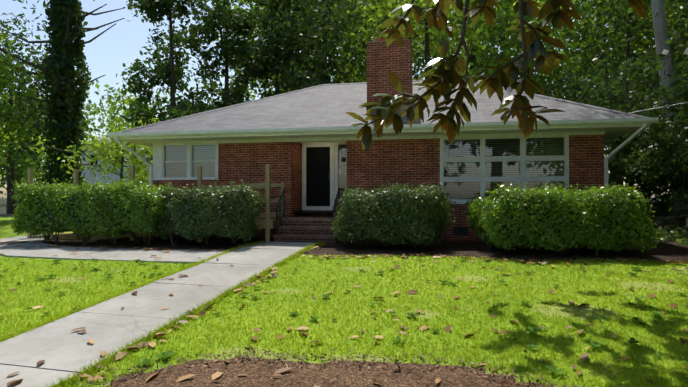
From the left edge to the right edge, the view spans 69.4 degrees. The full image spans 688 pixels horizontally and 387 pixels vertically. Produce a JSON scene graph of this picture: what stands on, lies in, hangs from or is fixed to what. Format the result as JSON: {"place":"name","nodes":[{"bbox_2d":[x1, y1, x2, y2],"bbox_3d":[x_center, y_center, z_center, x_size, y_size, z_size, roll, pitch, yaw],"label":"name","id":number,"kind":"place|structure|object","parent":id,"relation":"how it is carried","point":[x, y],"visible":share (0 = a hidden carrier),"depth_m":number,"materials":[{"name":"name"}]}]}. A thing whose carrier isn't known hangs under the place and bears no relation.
{"place":"outdoors","nodes":[
{"label":"outdoors","id":0,"kind":"place"},
{"bbox_2d":[0,0,668,197],"label":"sky","id":1,"kind":"structure","parent":0,"point":[123,42],"materials":[{"name":"blue"}]},
{"bbox_2d":[0,198,687,386],"bbox_3d":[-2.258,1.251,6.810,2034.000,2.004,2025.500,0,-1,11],"label":"ground","id":2,"kind":"structure","parent":0,"point":[260,372],"depth_m":6.38,"materials":[{"name":"green plant"}]},
{"bbox_2d":[0,93,46,202],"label":"tree","id":3,"kind":"object","parent":2,"relation":"on","point":[14,157],"visible":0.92,"depth_m":18.88,"materials":[{"name":"green plant"}]},
{"bbox_2d":[0,108,50,201],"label":"tree","id":4,"kind":"object","parent":2,"relation":"on","point":[16,168],"visible":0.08,"depth_m":58.41,"materials":[{"name":"green plant"}]},
{"bbox_2d":[0,31,57,176],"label":"tree","id":5,"kind":"object","parent":2,"relation":"on","point":[6,78],"visible":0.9,"depth_m":20.24,"materials":[{"name":"green plant"}]},
{"bbox_2d":[0,14,102,213],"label":"tree","id":6,"kind":"object","parent":2,"relation":"on","point":[38,119],"visible":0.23,"depth_m":27.33,"materials":[{"name":"green plant"}]},
{"bbox_2d":[1,81,109,185],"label":"tree","id":7,"kind":"object","parent":2,"relation":"on","point":[97,111],"visible":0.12,"depth_m":76.11,"materials":[{"name":"green plant"}]},
{"bbox_2d":[0,0,124,185],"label":"tree","id":8,"kind":"object","parent":2,"relation":"on","point":[66,18],"visible":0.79,"depth_m":22.80,"materials":[{"name":"green plant"}]},
{"bbox_2d":[8,177,179,244],"bbox_3d":[-6.311,0.432,12.628,4.703,1.746,1.858,0,-1,11],"label":"hedge","id":9,"kind":"object","parent":2,"relation":"on","point":[87,209],"visible":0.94,"depth_m":12.07,"materials":[{"name":"green plant"}]},
{"bbox_2d":[29,94,165,186],"bbox_3d":[-7.540,-0.732,16.675,3.950,4.857,4.064,0,-1,11],"label":"tree","id":10,"kind":"object","parent":2,"relation":"on","point":[102,151],"visible":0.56,"depth_m":16.21,"materials":[{"name":"green plant"}]},
{"bbox_2d":[80,137,152,185],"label":"neighbour house","id":11,"kind":"structure","parent":2,"relation":"on","point":[88,174],"depth_m":58.27,"materials":[{"name":"grey"}]},
{"bbox_2d":[73,78,183,159],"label":"tree","id":12,"kind":"object","parent":2,"relation":"on","point":[112,106],"visible":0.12,"depth_m":79.83,"materials":[{"name":"green plant"}]},
{"bbox_2d":[0,235,317,386],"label":"walkway","id":13,"kind":"structure","parent":2,"relation":"on","point":[61,347],"depth_m":6.82,"materials":[{"name":"concrete"}]},
{"bbox_2d":[27,164,284,241],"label":"access ramp","id":14,"kind":"structure","parent":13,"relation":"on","point":[267,223],"depth_m":13.31,"materials":[{"name":"brown wood"}]},
{"bbox_2d":[110,0,220,169],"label":"tree","id":15,"kind":"object","parent":2,"relation":"on","point":[170,73],"visible":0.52,"depth_m":27.58,"materials":[{"name":"green plant"}]},
{"bbox_2d":[143,104,216,169],"bbox_3d":[-7.618,-1.524,25.044,5.225,5.991,4.503,0,-1,38],"label":"tree","id":16,"kind":"object","parent":2,"relation":"on","point":[182,113],"depth_m":23.96,"materials":[{"name":"green plant"}]},
{"bbox_2d":[175,78,222,107],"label":"tree","id":17,"kind":"object","parent":2,"relation":"on","point":[197,84],"depth_m":84.38,"materials":[{"name":"green plant"}]},
{"bbox_2d":[155,181,266,245],"bbox_3d":[-3.302,0.487,12.067,2.768,1.614,1.623,0,-1,11],"label":"hedge","id":18,"kind":"object","parent":2,"relation":"on","point":[200,213],"visible":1,"depth_m":11.55,"materials":[{"name":"green plant"}]},
{"bbox_2d":[167,0,284,117],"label":"tree","id":19,"kind":"object","parent":2,"relation":"on","point":[228,53],"visible":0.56,"depth_m":27.46,"materials":[{"name":"green plant"}]},
{"bbox_2d":[216,0,331,101],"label":"tree","id":20,"kind":"object","parent":2,"relation":"on","point":[271,10],"visible":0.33,"depth_m":27.56,"materials":[{"name":"green plant"}]},
{"bbox_2d":[200,3,350,104],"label":"tree","id":21,"kind":"object","parent":2,"relation":"on","point":[235,71],"depth_m":50.79,"materials":[{"name":"green plant"}]},
{"bbox_2d":[219,0,359,98],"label":"tree","id":22,"kind":"object","parent":2,"relation":"on","point":[236,6],"visible":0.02,"depth_m":35.89,"materials":[{"name":"green plant"}]},
{"bbox_2d":[273,216,340,243],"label":"front steps","id":23,"kind":"structure","parent":2,"relation":"on","point":[313,229],"depth_m":12.87,"materials":[{"name":"brick"}]},
{"bbox_2d":[275,188,344,234],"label":"step railings","id":24,"kind":"object","parent":23,"relation":"on","point":[339,195],"visible":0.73,"depth_m":12.96,"materials":[{"name":"black metal"}]},
{"bbox_2d":[218,0,459,97],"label":"tree","id":25,"kind":"object","parent":2,"relation":"on","point":[327,18],"visible":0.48,"depth_m":25.13,"materials":[{"name":"green plant"}]},
{"bbox_2d":[0,240,687,386],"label":"grass","id":26,"kind":"structure","parent":2,"relation":"on","point":[67,382],"depth_m":6.41,"materials":[{"name":"green plant"}]},
{"bbox_2d":[0,245,687,386],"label":"fallen leaves","id":27,"kind":"object","parent":2,"relation":"on","point":[218,374],"visible":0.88,"depth_m":6.17,"materials":[{"name":"brown plant"}]},
{"bbox_2d":[1,244,686,386],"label":"mulch litter","id":28,"kind":"object","parent":2,"relation":"on","point":[364,355],"visible":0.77,"depth_m":4.91,"materials":[{"name":"wood"}]},
{"bbox_2d":[0,220,687,379],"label":"weeds and groundcover","id":29,"kind":"object","parent":2,"relation":"on","point":[530,329],"visible":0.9,"depth_m":6.83,"materials":[{"name":"green plant"}]},
{"bbox_2d":[298,0,437,82],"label":"tree","id":30,"kind":"object","parent":2,"relation":"on","point":[379,34],"depth_m":47.12,"materials":[{"name":"green plant"}]},
{"bbox_2d":[107,80,657,240],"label":"house","id":31,"kind":"structure","parent":2,"relation":"on","point":[305,144],"depth_m":13.60,"materials":[{"name":"brick"}]},
{"bbox_2d":[115,123,645,236],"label":"downspouts","id":32,"kind":"object","parent":31,"relation":"attached to","point":[625,142],"visible":0.58,"depth_m":12.39,"materials":[{"name":"white paint"}]},
{"bbox_2d":[366,37,412,109],"bbox_3d":[1.356,-3.358,14.592,1.274,2.375,0.924,0,-1,11],"label":"chimney","id":33,"kind":"object","parent":31,"relation":"on","point":[383,59],"visible":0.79,"depth_m":14.18,"materials":[{"name":"brick"}]},
{"bbox_2d":[629,102,687,112],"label":"service cable","id":34,"kind":"object","parent":31,"relation":"attached to","point":[659,107],"visible":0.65,"depth_m":11.49,"materials":[{"name":"grey plastic"}]},
{"bbox_2d":[328,181,455,246],"bbox_3d":[1.130,0.510,11.511,2.894,1.563,1.952,0,-1,11],"label":"hedge","id":35,"kind":"object","parent":2,"relation":"on","point":[395,214],"visible":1,"depth_m":10.91,"materials":[{"name":"green plant"}]},
{"bbox_2d":[317,0,500,82],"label":"tree","id":36,"kind":"object","parent":2,"relation":"on","point":[386,11],"visible":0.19,"depth_m":26.75,"materials":[{"name":"green plant"}]},
{"bbox_2d":[285,0,532,82],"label":"tree","id":37,"kind":"object","parent":2,"relation":"on","point":[358,63],"visible":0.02,"depth_m":32.32,"materials":[{"name":"green plant"}]},
{"bbox_2d":[413,8,518,80],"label":"tree","id":38,"kind":"object","parent":2,"relation":"on","point":[480,42],"visible":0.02,"depth_m":46.21,"materials":[{"name":"green plant"}]},
{"bbox_2d":[411,0,582,98],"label":"tree","id":39,"kind":"object","parent":2,"relation":"on","point":[472,57],"visible":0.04,"depth_m":34.98,"materials":[{"name":"green plant"}]},
{"bbox_2d":[345,0,687,150],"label":"magnolia","id":40,"kind":"object","parent":2,"relation":"on","point":[446,74],"visible":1,"depth_m":4.25,"materials":[{"name":"green plant"}]},
{"bbox_2d":[419,0,683,99],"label":"tree","id":41,"kind":"object","parent":2,"relation":"on","point":[494,36],"visible":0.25,"depth_m":24.12,"materials":[{"name":"green plant"}]},
{"bbox_2d":[462,181,662,255],"bbox_3d":[4.489,0.509,10.605,3.705,1.556,2.229,0,-1,11],"label":"hedge","id":42,"kind":"object","parent":2,"relation":"on","point":[608,218],"visible":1,"depth_m":9.83,"materials":[{"name":"green plant"}]},
{"bbox_2d":[503,1,671,154],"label":"tree","id":43,"kind":"object","parent":2,"relation":"on","point":[569,38],"visible":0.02,"depth_m":43.93,"materials":[{"name":"green plant"}]},
{"bbox_2d":[499,0,684,100],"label":"tree","id":44,"kind":"object","parent":2,"relation":"on","point":[567,64],"visible":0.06,"depth_m":31.90,"materials":[{"name":"green plant"}]},
{"bbox_2d":[510,0,686,190],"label":"tree","id":45,"kind":"object","parent":2,"relation":"on","point":[592,36],"visible":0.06,"depth_m":24.69,"materials":[{"name":"green plant"}]},
{"bbox_2d":[512,0,687,210],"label":"tree","id":46,"kind":"object","parent":2,"relation":"on","point":[660,26],"visible":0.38,"depth_m":15.22,"materials":[{"name":"grey plant"}]},
{"bbox_2d":[528,0,687,188],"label":"tree","id":47,"kind":"object","parent":2,"relation":"on","point":[621,11],"visible":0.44,"depth_m":19.96,"materials":[{"name":"green plant"}]},
{"bbox_2d":[554,11,687,196],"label":"tree","id":48,"kind":"object","parent":2,"relation":"on","point":[631,175],"visible":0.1,"depth_m":17.37,"materials":[{"name":"green plant"}]},
{"bbox_2d":[565,2,684,194],"bbox_3d":[24.766,-10.693,35.404,18.110,25.340,18.488,0,-1,-17],"label":"tree","id":49,"kind":"object","parent":2,"relation":"on","point":[625,60],"visible":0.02,"depth_m":38.17,"materials":[{"name":"green plant"}]},
{"bbox_2d":[584,51,687,213],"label":"tree","id":50,"kind":"object","parent":2,"relation":"on","point":[630,102],"visible":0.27,"depth_m":16.02,"materials":[{"name":"green plant"}]},
{"bbox_2d":[584,0,687,100],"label":"tree","id":51,"kind":"object","parent":2,"relation":"on","point":[647,40],"visible":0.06,"depth_m":21.92,"materials":[{"name":"green plant"}]},
{"bbox_2d":[617,75,687,210],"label":"tree","id":52,"kind":"object","parent":2,"relation":"on","point":[666,171],"visible":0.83,"depth_m":13.36,"materials":[{"name":"green plant"}]},
{"bbox_2d":[622,33,687,161],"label":"tree","id":53,"kind":"object","parent":2,"relation":"on","point":[648,66],"visible":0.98,"depth_m":9.80,"materials":[{"name":"green plant"}]},
{"bbox_2d":[628,0,687,72],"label":"tree","id":54,"kind":"object","parent":2,"relation":"on","point":[630,10],"visible":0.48,"depth_m":17.68,"materials":[{"name":"green plant"}]},
{"bbox_2d":[632,93,687,201],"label":"tree","id":55,"kind":"object","parent":2,"relation":"on","point":[671,189],"visible":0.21,"depth_m":13.99,"materials":[{"name":"green plant"}]},
{"bbox_2d":[633,0,687,121],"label":"tree","id":56,"kind":"object","parent":2,"relation":"on","point":[684,10],"visible":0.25,"depth_m":15.66,"materials":[{"name":"green plant"}]},
{"bbox_2d":[663,104,687,149],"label":"tree","id":57,"kind":"object","parent":2,"relation":"on","point":[683,117],"visible":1,"depth_m":11.56,"materials":[{"name":"green plant"}]},
{"bbox_2d":[668,49,687,110],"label":"tree","id":58,"kind":"object","parent":2,"relation":"on","point":[674,75],"visible":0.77,"depth_m":11.45,"materials":[{"name":"green plant"}]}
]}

